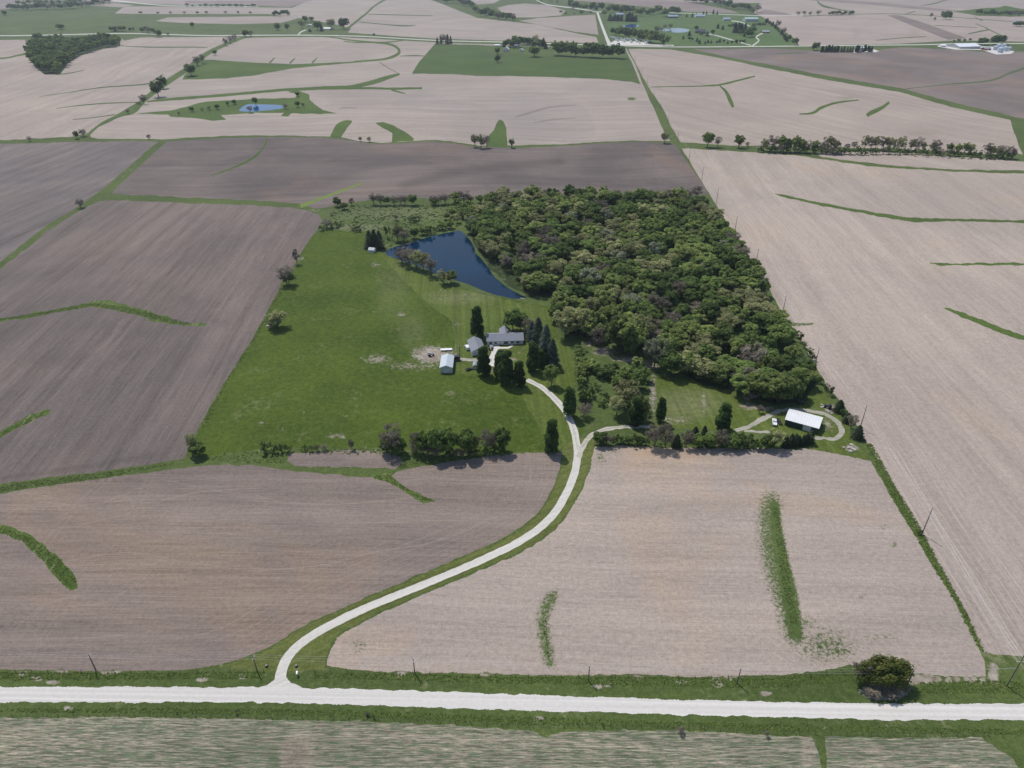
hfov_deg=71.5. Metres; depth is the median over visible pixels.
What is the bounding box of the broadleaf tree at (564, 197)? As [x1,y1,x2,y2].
[559,195,571,201]
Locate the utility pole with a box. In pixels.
[1006,656,1023,685]
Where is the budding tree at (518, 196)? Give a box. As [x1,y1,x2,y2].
[512,191,522,197]
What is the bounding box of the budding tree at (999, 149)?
[995,146,1003,156]
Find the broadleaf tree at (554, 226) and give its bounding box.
[546,221,563,232]
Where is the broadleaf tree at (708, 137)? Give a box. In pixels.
[702,132,715,146]
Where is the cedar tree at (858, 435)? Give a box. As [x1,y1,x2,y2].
[849,425,864,441]
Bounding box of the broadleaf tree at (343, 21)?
[338,18,349,26]
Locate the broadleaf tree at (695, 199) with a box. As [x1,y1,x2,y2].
[689,195,709,208]
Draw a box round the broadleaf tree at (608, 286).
[597,283,618,290]
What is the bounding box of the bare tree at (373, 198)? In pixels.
[368,193,376,204]
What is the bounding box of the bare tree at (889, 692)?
[881,683,903,700]
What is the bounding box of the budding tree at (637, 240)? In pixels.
[626,237,644,244]
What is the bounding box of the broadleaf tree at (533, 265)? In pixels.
[525,258,545,273]
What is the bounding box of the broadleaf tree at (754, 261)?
[742,257,761,267]
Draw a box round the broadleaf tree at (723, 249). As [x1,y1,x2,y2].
[713,243,733,258]
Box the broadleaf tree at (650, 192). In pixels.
[645,190,656,197]
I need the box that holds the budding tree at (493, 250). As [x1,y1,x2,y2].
[485,242,504,258]
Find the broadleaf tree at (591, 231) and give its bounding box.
[582,226,599,235]
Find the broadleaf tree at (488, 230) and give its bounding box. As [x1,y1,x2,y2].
[477,227,497,235]
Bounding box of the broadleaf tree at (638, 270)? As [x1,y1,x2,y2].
[632,266,643,278]
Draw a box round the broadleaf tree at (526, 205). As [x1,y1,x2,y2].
[521,203,533,207]
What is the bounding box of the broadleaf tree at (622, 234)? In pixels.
[618,231,631,239]
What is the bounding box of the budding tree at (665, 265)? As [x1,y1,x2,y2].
[649,258,672,273]
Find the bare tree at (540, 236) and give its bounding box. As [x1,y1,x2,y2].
[534,233,549,242]
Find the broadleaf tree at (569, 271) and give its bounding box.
[563,267,579,284]
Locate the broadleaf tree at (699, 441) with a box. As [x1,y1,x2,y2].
[691,433,704,447]
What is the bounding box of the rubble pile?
[842,443,856,452]
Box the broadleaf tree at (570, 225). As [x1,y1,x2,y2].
[560,221,578,235]
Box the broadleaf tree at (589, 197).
[583,192,598,203]
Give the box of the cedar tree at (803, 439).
[799,435,806,446]
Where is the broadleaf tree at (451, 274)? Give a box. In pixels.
[445,270,456,282]
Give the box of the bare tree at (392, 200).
[388,195,397,203]
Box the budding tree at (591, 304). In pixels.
[584,296,599,310]
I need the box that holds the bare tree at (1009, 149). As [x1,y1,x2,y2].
[1004,145,1014,156]
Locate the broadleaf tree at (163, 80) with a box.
[155,75,166,88]
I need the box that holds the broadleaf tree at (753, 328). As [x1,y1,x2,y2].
[742,322,760,334]
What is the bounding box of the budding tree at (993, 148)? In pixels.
[988,146,997,156]
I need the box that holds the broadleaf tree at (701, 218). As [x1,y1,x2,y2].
[693,214,705,223]
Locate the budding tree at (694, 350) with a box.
[690,345,704,357]
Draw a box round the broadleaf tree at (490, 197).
[484,193,495,202]
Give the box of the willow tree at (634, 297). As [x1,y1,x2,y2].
[622,293,642,305]
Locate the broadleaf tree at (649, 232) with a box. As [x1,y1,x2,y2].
[639,229,655,238]
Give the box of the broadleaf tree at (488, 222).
[482,218,495,227]
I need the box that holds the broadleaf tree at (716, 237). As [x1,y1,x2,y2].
[707,232,728,244]
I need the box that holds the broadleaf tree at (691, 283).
[681,277,702,291]
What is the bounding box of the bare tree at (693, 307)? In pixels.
[686,301,700,311]
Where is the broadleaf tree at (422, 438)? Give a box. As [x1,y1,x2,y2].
[413,430,428,453]
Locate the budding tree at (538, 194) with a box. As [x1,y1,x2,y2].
[531,191,548,199]
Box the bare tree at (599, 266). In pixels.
[596,261,611,270]
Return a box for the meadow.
[412,44,639,83]
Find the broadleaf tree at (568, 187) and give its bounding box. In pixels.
[562,184,574,195]
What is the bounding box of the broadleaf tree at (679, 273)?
[669,267,684,277]
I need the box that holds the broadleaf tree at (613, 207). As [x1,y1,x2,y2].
[604,205,619,212]
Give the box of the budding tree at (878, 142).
[873,136,881,146]
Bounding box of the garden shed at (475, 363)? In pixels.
[473,360,477,368]
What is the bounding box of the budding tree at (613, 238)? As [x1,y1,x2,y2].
[604,234,619,244]
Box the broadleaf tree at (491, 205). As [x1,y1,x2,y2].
[487,202,497,209]
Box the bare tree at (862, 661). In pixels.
[852,659,874,680]
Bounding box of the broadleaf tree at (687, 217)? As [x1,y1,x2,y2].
[681,214,699,229]
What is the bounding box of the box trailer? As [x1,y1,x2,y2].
[454,355,459,360]
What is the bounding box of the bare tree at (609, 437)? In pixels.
[601,432,613,444]
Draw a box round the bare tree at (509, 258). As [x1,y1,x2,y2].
[501,252,512,270]
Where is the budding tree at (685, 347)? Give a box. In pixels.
[677,342,699,353]
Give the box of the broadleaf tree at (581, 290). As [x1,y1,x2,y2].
[570,284,587,298]
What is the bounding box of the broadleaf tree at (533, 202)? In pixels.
[528,200,540,206]
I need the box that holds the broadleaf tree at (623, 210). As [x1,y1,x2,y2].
[613,207,628,215]
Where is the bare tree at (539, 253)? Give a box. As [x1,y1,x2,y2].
[535,252,548,259]
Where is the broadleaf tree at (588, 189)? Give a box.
[585,186,596,193]
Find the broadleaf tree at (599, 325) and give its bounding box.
[581,317,606,336]
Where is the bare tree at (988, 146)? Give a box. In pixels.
[983,143,993,153]
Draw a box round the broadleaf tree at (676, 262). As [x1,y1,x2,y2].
[672,257,684,267]
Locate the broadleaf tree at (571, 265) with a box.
[562,263,584,280]
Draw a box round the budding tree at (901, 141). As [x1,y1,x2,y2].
[898,135,907,149]
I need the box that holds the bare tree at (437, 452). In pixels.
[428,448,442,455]
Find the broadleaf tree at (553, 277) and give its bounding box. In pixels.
[543,274,558,284]
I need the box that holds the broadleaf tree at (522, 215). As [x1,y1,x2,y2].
[515,211,528,222]
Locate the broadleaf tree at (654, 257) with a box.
[644,254,664,263]
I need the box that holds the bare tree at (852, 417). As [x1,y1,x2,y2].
[847,415,859,428]
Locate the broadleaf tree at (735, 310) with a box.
[727,304,750,324]
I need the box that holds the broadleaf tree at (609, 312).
[598,304,621,323]
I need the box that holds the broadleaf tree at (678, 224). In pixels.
[670,220,687,230]
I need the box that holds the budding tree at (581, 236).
[571,233,590,240]
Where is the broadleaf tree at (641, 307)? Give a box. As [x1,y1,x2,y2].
[632,299,659,313]
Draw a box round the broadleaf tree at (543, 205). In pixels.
[536,202,549,208]
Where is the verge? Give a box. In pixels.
[223,437,594,671]
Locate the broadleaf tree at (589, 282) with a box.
[580,278,596,286]
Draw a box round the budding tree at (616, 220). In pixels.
[605,217,622,227]
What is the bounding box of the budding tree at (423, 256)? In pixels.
[416,251,429,270]
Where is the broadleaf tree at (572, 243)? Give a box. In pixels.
[566,238,580,251]
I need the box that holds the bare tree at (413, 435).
[409,432,419,452]
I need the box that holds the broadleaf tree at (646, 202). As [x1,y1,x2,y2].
[635,199,649,204]
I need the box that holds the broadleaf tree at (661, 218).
[656,216,667,222]
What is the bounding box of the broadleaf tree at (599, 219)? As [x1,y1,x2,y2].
[589,214,603,224]
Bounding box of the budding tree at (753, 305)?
[743,297,771,313]
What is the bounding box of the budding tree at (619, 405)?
[609,395,626,415]
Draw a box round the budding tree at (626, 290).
[620,288,631,296]
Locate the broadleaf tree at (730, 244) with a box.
[723,243,737,248]
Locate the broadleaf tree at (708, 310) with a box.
[695,302,721,324]
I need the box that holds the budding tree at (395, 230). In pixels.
[391,224,402,240]
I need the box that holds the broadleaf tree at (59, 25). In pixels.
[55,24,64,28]
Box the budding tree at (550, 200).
[544,197,557,205]
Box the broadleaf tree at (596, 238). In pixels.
[583,236,601,243]
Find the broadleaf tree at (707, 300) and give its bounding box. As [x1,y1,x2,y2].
[702,299,718,311]
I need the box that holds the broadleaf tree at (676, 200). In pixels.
[669,196,688,208]
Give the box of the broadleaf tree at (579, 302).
[570,297,586,308]
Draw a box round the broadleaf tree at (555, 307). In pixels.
[547,304,562,318]
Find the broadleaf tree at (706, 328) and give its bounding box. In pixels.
[696,325,718,336]
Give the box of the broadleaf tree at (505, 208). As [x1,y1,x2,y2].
[501,204,516,212]
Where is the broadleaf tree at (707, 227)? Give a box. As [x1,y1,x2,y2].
[698,224,713,232]
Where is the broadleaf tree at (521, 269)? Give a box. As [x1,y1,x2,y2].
[512,261,530,276]
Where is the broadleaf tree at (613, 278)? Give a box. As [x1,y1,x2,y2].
[604,273,623,287]
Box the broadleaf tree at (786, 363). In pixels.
[774,355,794,371]
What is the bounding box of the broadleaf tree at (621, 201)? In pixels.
[616,199,631,204]
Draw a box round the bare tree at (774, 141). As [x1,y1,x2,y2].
[768,135,779,146]
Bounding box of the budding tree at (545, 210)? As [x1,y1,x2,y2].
[540,208,551,214]
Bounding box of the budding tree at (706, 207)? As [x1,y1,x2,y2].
[700,204,715,215]
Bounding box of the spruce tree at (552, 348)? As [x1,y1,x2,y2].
[546,338,561,366]
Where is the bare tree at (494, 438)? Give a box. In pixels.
[487,432,496,446]
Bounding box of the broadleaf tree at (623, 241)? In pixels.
[614,238,634,250]
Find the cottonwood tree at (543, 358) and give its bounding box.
[538,347,547,367]
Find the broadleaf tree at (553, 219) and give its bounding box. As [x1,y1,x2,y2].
[546,218,558,223]
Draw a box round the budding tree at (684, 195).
[678,193,687,198]
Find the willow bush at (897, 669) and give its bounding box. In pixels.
[852,653,916,690]
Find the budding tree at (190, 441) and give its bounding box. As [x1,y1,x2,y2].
[184,432,197,446]
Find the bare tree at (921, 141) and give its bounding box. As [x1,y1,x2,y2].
[912,136,924,150]
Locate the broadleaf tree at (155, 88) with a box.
[149,81,162,96]
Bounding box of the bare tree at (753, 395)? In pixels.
[742,390,756,401]
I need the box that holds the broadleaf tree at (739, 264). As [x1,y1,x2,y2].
[735,259,751,268]
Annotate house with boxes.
[486,325,523,344]
[667,15,677,17]
[694,14,704,16]
[695,29,705,32]
[722,17,730,20]
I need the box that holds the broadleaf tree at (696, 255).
[688,251,700,261]
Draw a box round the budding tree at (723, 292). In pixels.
[714,288,729,298]
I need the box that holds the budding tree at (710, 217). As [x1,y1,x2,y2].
[707,211,714,221]
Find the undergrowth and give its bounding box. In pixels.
[474,199,802,400]
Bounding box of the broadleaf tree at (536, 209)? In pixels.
[528,204,543,214]
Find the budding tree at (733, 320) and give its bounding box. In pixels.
[714,312,741,326]
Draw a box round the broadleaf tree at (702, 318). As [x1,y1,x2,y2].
[684,309,707,322]
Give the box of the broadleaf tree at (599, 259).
[595,256,609,267]
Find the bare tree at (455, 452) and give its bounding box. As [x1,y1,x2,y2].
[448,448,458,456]
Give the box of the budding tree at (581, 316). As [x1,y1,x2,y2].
[569,307,592,334]
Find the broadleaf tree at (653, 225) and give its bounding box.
[646,222,660,230]
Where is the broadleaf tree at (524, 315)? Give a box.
[518,311,528,329]
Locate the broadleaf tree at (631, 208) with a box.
[625,203,638,216]
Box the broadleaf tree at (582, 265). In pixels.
[577,263,590,269]
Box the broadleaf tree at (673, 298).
[662,290,679,308]
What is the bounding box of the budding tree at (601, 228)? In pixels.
[593,223,609,235]
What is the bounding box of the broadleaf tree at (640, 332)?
[616,316,648,344]
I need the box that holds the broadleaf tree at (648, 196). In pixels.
[641,193,652,201]
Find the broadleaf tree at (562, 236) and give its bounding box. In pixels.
[557,233,570,242]
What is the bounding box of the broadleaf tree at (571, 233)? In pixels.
[563,229,574,238]
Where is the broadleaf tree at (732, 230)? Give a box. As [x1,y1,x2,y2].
[721,227,736,235]
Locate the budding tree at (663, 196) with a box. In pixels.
[657,191,668,199]
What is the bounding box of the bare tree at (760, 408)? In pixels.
[757,405,763,411]
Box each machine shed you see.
[742,17,758,21]
[784,409,822,433]
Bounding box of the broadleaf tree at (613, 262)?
[608,257,624,270]
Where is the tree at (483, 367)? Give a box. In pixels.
[476,345,491,376]
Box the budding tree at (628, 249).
[620,243,635,258]
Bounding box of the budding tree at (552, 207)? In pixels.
[544,203,559,210]
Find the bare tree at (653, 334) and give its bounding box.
[647,330,661,341]
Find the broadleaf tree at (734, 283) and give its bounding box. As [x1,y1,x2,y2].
[726,276,747,293]
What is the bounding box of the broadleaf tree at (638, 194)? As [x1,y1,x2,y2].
[631,190,645,202]
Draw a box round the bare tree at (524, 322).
[521,317,534,330]
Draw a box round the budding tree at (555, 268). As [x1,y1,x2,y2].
[545,262,562,274]
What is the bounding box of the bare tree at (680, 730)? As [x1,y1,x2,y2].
[677,726,683,733]
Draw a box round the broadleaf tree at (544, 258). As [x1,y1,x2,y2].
[536,254,552,270]
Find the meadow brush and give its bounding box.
[333,152,1009,448]
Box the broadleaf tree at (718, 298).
[703,290,726,307]
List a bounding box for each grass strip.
[0,0,1023,339]
[0,300,434,589]
[39,0,1023,119]
[300,183,363,207]
[487,49,624,56]
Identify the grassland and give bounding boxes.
[0,0,1023,767]
[606,11,795,45]
[655,375,867,459]
[956,6,1023,15]
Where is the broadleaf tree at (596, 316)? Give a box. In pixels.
[582,310,605,336]
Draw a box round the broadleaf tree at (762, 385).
[742,371,775,399]
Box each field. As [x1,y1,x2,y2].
[0,0,965,14]
[0,37,238,139]
[0,141,158,261]
[0,200,321,483]
[0,449,561,670]
[0,716,1017,767]
[83,0,1023,34]
[90,0,669,145]
[111,137,708,208]
[327,445,985,677]
[341,105,575,122]
[391,84,594,143]
[629,0,1023,170]
[682,148,1023,655]
[694,15,1023,118]
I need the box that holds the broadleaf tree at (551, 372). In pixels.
[543,364,559,385]
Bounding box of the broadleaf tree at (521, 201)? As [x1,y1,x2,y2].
[513,199,528,205]
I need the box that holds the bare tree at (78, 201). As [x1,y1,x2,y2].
[75,199,83,207]
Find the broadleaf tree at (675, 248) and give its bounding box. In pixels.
[668,244,685,253]
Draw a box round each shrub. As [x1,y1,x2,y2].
[259,441,271,452]
[271,444,278,451]
[278,444,284,451]
[284,444,291,452]
[330,221,342,227]
[351,224,360,229]
[383,226,390,238]
[407,214,419,220]
[422,227,430,234]
[445,447,452,456]
[470,446,479,455]
[479,446,486,454]
[484,444,494,454]
[497,443,505,453]
[574,349,584,356]
[574,366,585,376]
[577,384,586,390]
[579,389,591,401]
[587,387,595,396]
[593,363,607,375]
[596,397,606,404]
[597,365,610,376]
[599,392,609,399]
[605,370,612,378]
[606,362,620,375]
[609,433,618,442]
[630,433,640,443]
[643,437,650,444]
[736,432,746,439]
[738,436,746,448]
[742,433,753,444]
[744,438,752,448]
[750,437,758,447]
[765,144,775,151]
[796,332,803,340]
[806,347,814,355]
[810,145,818,153]
[826,385,834,394]
[840,409,847,415]
[854,146,863,154]
[886,145,894,152]
[917,147,925,154]
[932,147,940,154]
[956,148,964,154]
[974,150,982,155]
[988,150,995,158]
[995,150,1003,158]
[1003,150,1010,158]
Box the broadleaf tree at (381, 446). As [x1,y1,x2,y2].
[378,438,389,452]
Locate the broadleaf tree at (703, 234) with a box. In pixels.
[697,230,709,242]
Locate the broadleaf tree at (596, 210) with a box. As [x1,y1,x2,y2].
[589,206,604,216]
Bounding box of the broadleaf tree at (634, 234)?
[629,230,639,239]
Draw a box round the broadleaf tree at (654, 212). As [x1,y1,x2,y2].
[649,209,661,216]
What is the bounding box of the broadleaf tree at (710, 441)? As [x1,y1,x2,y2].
[705,432,717,447]
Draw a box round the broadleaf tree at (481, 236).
[475,232,497,246]
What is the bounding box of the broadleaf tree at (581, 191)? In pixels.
[569,188,584,197]
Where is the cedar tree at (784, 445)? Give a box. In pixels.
[780,436,789,448]
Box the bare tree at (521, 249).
[515,247,527,259]
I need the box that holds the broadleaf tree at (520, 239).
[511,235,529,245]
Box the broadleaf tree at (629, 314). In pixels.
[624,311,633,319]
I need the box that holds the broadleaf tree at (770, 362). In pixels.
[761,354,777,369]
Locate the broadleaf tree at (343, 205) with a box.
[339,202,347,207]
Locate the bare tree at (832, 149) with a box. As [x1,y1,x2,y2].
[829,147,838,153]
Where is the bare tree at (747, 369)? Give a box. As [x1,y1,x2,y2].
[731,366,759,386]
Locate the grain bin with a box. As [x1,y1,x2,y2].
[997,47,1003,52]
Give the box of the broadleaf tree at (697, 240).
[687,237,704,243]
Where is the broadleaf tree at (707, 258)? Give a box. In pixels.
[695,252,716,266]
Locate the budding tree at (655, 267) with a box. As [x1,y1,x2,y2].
[646,265,661,272]
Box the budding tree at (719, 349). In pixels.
[706,340,722,353]
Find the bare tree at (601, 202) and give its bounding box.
[591,198,605,207]
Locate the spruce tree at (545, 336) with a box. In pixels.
[537,324,551,354]
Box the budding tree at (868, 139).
[860,135,872,148]
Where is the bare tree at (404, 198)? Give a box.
[400,195,407,203]
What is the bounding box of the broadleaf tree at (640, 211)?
[634,207,648,218]
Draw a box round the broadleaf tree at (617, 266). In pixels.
[612,262,627,273]
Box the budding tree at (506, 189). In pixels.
[495,185,509,193]
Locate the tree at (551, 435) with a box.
[544,419,558,452]
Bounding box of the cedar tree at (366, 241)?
[363,230,374,248]
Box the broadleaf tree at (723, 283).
[719,275,730,289]
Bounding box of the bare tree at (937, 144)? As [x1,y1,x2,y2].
[932,140,942,148]
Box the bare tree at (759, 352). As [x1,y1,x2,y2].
[738,342,768,363]
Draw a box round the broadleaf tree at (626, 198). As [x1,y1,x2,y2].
[620,195,631,201]
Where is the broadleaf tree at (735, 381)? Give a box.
[729,373,752,395]
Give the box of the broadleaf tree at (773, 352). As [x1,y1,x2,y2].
[759,347,778,362]
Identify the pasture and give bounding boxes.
[189,229,582,456]
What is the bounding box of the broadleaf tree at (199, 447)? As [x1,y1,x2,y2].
[187,441,205,455]
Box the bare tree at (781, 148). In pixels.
[776,145,785,152]
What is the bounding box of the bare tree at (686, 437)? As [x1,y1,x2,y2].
[680,430,695,446]
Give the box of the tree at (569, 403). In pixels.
[562,386,576,415]
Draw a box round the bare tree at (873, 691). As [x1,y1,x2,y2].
[863,680,881,700]
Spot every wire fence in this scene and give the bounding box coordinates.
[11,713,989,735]
[14,669,263,672]
[187,229,320,455]
[314,669,842,677]
[867,445,986,652]
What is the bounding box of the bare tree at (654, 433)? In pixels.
[645,425,667,446]
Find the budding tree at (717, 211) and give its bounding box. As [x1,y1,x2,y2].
[705,208,724,217]
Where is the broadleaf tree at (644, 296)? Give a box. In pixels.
[637,292,656,303]
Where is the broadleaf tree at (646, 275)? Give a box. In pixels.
[638,268,662,283]
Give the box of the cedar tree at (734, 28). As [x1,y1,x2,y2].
[731,23,736,32]
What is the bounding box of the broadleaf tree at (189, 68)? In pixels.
[183,63,195,75]
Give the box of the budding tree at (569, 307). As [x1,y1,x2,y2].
[561,306,576,310]
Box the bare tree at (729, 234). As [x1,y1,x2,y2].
[726,231,740,242]
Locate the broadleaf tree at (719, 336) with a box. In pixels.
[710,327,738,351]
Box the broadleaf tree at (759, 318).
[749,311,769,328]
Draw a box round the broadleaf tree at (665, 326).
[657,319,675,334]
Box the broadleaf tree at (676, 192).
[670,186,688,197]
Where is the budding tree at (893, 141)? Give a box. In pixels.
[884,137,896,149]
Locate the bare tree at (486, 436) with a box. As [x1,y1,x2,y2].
[479,429,493,446]
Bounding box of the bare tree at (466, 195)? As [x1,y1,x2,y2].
[457,191,469,200]
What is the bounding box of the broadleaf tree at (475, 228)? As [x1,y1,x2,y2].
[471,221,485,233]
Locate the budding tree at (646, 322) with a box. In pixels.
[632,313,656,337]
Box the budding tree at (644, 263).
[634,256,651,268]
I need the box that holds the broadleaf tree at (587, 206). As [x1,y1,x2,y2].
[583,202,600,211]
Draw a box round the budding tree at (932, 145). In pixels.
[929,142,936,151]
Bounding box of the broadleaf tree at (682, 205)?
[679,200,691,208]
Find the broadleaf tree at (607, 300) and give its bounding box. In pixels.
[597,295,616,308]
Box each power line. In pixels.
[0,651,1017,668]
[5,656,1002,673]
[24,654,1008,670]
[647,77,1014,656]
[648,78,1020,659]
[656,96,1021,655]
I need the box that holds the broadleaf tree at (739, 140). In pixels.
[734,135,745,147]
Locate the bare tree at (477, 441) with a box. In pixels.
[470,432,480,448]
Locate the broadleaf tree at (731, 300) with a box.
[724,294,739,307]
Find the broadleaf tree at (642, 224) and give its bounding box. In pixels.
[633,219,647,229]
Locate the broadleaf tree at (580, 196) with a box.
[577,194,586,200]
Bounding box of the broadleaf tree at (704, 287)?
[700,283,713,298]
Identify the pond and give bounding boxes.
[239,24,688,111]
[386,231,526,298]
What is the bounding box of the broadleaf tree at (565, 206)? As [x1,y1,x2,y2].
[557,201,573,212]
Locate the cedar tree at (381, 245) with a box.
[374,230,386,250]
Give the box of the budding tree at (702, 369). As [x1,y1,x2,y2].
[693,357,714,378]
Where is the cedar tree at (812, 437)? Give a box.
[809,430,815,445]
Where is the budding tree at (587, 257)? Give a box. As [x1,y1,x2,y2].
[578,249,597,264]
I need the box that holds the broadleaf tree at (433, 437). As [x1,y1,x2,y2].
[427,429,445,455]
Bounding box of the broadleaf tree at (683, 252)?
[676,247,695,261]
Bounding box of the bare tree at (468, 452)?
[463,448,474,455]
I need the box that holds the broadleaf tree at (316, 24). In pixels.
[312,21,321,29]
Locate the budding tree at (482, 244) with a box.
[478,239,497,250]
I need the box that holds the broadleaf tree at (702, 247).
[694,242,713,252]
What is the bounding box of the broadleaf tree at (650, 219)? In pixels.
[643,216,658,225]
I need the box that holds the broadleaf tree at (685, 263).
[678,262,698,271]
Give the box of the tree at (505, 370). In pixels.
[498,350,513,384]
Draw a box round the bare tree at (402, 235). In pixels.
[396,229,412,241]
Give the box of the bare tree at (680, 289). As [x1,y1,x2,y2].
[670,280,685,295]
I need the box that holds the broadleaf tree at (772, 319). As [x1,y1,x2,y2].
[764,314,791,331]
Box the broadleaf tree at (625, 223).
[618,220,635,229]
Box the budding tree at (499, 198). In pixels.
[495,194,509,203]
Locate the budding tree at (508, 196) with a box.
[497,188,511,199]
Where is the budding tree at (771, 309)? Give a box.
[758,304,779,313]
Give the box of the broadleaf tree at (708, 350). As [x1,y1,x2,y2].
[696,343,714,360]
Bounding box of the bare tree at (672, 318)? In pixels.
[664,311,681,327]
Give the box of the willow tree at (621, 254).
[609,249,626,262]
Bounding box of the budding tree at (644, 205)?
[637,202,652,210]
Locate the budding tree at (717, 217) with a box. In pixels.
[713,214,724,220]
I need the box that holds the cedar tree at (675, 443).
[669,434,682,449]
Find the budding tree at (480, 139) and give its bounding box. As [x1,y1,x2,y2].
[476,134,484,146]
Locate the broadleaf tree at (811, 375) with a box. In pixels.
[789,367,817,386]
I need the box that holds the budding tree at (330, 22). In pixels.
[326,19,334,26]
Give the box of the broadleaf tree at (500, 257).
[498,251,513,264]
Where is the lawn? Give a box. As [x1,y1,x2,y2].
[378,251,580,448]
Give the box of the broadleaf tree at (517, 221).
[510,218,527,229]
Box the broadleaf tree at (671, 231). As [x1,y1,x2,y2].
[662,227,681,236]
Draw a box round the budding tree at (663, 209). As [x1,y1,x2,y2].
[653,204,669,214]
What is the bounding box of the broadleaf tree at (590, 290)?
[586,286,600,298]
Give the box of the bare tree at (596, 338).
[591,325,606,347]
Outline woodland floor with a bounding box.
[33,37,816,404]
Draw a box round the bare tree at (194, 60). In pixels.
[192,56,200,65]
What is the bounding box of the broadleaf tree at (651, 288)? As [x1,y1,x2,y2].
[645,281,661,295]
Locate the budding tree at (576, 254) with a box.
[567,250,583,261]
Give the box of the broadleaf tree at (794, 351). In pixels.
[783,345,801,359]
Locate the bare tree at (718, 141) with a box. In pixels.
[714,137,722,146]
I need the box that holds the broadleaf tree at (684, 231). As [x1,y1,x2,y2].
[682,230,695,235]
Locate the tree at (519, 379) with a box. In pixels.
[513,360,525,387]
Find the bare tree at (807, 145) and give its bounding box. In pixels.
[805,140,813,150]
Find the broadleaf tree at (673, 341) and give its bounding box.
[657,333,679,355]
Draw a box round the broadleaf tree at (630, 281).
[620,275,643,292]
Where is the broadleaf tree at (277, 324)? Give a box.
[264,317,279,326]
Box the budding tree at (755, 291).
[736,285,759,298]
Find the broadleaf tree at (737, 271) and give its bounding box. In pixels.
[734,267,748,278]
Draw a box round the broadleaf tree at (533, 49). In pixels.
[528,45,539,56]
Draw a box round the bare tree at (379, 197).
[375,193,383,204]
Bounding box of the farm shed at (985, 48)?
[980,47,991,49]
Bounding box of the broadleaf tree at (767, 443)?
[760,434,776,448]
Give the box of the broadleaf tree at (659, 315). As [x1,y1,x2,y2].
[648,309,662,322]
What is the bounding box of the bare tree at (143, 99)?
[138,94,146,102]
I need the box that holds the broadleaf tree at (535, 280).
[522,271,548,292]
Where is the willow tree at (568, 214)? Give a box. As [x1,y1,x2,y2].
[562,211,577,217]
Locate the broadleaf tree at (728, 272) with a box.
[719,265,734,277]
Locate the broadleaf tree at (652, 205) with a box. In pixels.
[649,202,662,211]
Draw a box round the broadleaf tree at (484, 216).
[476,214,488,220]
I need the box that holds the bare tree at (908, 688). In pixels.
[897,683,910,692]
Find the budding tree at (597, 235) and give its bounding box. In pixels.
[591,233,607,242]
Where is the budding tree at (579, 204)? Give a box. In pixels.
[572,201,583,209]
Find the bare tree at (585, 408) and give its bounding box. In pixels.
[577,403,591,416]
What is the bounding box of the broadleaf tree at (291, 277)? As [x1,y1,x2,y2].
[280,272,296,284]
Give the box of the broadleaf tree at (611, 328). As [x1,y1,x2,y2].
[602,314,633,349]
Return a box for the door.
[802,425,810,431]
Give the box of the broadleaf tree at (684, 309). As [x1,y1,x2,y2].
[674,303,692,319]
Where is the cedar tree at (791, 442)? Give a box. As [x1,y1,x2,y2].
[789,433,793,448]
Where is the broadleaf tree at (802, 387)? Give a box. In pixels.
[790,377,805,394]
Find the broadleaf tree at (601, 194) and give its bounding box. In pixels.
[597,190,612,200]
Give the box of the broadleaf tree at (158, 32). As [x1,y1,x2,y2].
[153,29,161,36]
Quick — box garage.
[467,336,483,355]
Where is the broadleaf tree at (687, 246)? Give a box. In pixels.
[683,243,695,250]
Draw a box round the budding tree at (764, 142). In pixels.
[761,138,768,148]
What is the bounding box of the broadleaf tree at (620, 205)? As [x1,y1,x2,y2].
[616,203,628,209]
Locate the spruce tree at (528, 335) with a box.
[524,321,536,341]
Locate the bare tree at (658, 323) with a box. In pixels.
[647,319,661,335]
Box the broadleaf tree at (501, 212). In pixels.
[491,209,504,217]
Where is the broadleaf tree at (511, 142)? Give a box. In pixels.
[508,139,514,147]
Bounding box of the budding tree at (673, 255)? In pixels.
[665,252,678,263]
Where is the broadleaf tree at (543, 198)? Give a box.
[537,195,550,201]
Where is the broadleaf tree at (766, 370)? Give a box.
[756,367,774,390]
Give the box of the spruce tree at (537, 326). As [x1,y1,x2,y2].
[528,317,543,344]
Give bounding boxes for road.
[0,0,1023,46]
[0,686,1023,720]
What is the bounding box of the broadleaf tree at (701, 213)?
[694,211,707,217]
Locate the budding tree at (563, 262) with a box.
[553,258,567,272]
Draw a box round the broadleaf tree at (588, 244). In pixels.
[577,239,598,252]
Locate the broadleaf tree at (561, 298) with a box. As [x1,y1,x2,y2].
[549,291,577,308]
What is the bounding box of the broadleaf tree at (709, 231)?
[707,226,722,233]
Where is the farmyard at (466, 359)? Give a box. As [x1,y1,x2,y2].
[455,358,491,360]
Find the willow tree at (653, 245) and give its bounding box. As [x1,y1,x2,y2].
[649,241,661,253]
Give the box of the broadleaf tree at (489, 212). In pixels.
[481,209,495,216]
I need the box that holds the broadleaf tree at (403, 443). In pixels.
[391,438,406,452]
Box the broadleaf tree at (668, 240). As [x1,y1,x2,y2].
[660,234,673,249]
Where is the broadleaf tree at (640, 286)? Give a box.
[632,280,648,294]
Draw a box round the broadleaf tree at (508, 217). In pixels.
[503,213,518,221]
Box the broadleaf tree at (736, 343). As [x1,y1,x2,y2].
[727,336,747,356]
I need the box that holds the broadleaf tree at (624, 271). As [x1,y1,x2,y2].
[616,267,634,282]
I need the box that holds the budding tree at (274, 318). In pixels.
[266,310,288,327]
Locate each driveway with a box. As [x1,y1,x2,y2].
[259,379,580,687]
[576,425,650,457]
[734,407,844,440]
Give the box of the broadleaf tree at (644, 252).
[633,248,652,258]
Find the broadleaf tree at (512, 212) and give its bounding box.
[504,210,515,218]

